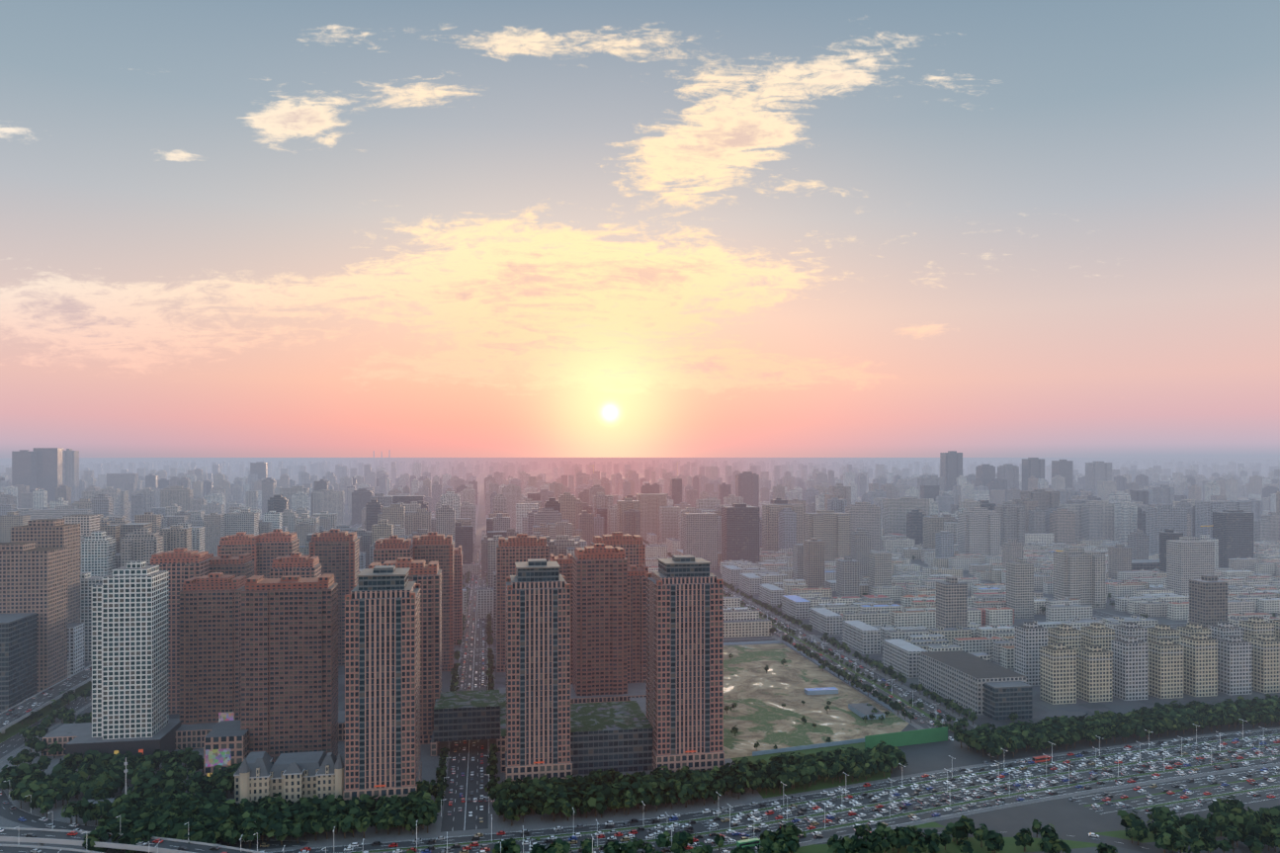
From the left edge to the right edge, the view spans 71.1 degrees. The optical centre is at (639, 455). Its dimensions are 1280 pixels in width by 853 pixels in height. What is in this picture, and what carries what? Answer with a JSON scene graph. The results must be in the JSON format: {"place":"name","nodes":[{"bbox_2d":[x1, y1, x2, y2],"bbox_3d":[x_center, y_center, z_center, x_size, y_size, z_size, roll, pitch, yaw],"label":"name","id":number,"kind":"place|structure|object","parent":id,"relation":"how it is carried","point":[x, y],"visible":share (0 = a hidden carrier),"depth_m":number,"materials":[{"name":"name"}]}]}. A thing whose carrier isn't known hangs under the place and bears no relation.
{"place":"outdoors","nodes":[
{"label":"outdoors","id":0,"kind":"place"},
{"bbox_2d":[0,788,1178,852],"bbox_3d":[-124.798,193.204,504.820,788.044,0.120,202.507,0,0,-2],"label":"side roads","id":1,"kind":"structure","parent":0,"point":[33,817],"depth_m":457.98,"materials":[{"name":"grey asphalt"}]},
{"bbox_2d":[0,643,1275,852],"bbox_3d":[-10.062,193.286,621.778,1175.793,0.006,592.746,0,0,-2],"label":"lot ground","id":2,"kind":"structure","parent":0,"point":[759,695],"depth_m":642.89,"materials":[{"name":"green plant"}]},
{"bbox_2d":[0,474,1279,852],"bbox_3d":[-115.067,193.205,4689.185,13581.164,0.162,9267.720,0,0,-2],"label":"roads","id":3,"kind":"structure","parent":0,"point":[1060,810],"depth_m":516.00,"materials":[{"name":"grey asphalt"}]},
{"bbox_2d":[3,571,1267,852],"bbox_3d":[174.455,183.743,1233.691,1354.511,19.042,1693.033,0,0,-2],"label":"lamp posts","id":4,"kind":"object","parent":3,"relation":"on","point":[720,795],"visible":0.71,"depth_m":483.80,"materials":[{"name":"grey metal"}]},
{"bbox_2d":[0,545,1279,852],"bbox_3d":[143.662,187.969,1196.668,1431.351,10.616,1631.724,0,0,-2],"label":"cars","id":5,"kind":"object","parent":3,"relation":"on","point":[688,828],"visible":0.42,"depth_m":512.38,"materials":[{"name":"paint"}]},
{"bbox_2d":[1075,768,1279,814],"bbox_3d":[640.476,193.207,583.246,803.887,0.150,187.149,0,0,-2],"label":"lane markings","id":6,"kind":"object","parent":3,"relation":"on","point":[1205,797],"depth_m":509.62,"materials":[{"name":"white paint"}]},
{"bbox_2d":[0,457,1279,852],"bbox_3d":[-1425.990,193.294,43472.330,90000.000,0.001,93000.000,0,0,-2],"label":"ground","id":7,"kind":"structure","parent":0,"point":[1042,709],"depth_m":8135.33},
{"bbox_2d":[0,523,361,852],"bbox_3d":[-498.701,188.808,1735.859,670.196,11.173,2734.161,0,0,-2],"label":"viaducts","id":8,"kind":"object","parent":7,"relation":"on","point":[60,836],"visible":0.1,"depth_m":430.88,"materials":[{"name":"concrete"}]},
{"bbox_2d":[42,528,724,801],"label":"high-rise apartment buildings","id":9,"kind":"structure","parent":7,"relation":"on","point":[609,651],"depth_m":552.25,"materials":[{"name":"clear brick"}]},
{"bbox_2d":[0,447,1279,677],"bbox_3d":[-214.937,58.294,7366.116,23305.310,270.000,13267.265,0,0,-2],"label":"city buildings","id":10,"kind":"structure","parent":7,"relation":"on","point":[1158,539],"depth_m":1698.95,"materials":[{"name":"grey concrete"}]},
{"bbox_2d":[0,519,1279,852],"bbox_3d":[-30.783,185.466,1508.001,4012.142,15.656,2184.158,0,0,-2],"label":"trees","id":11,"kind":"object","parent":7,"relation":"on","point":[204,809],"visible":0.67,"depth_m":489.67,"materials":[{"name":"green plant"}]},
{"bbox_2d":[0,513,1279,818],"bbox_3d":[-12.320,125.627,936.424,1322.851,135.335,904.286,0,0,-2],"label":"buildings","id":12,"kind":"structure","parent":7,"relation":"on","point":[42,633],"depth_m":706.75,"materials":[{"name":"white concrete"}]},
{"bbox_2d":[0,0,1279,458],"label":"sky","id":13,"kind":"structure","parent":0,"point":[229,228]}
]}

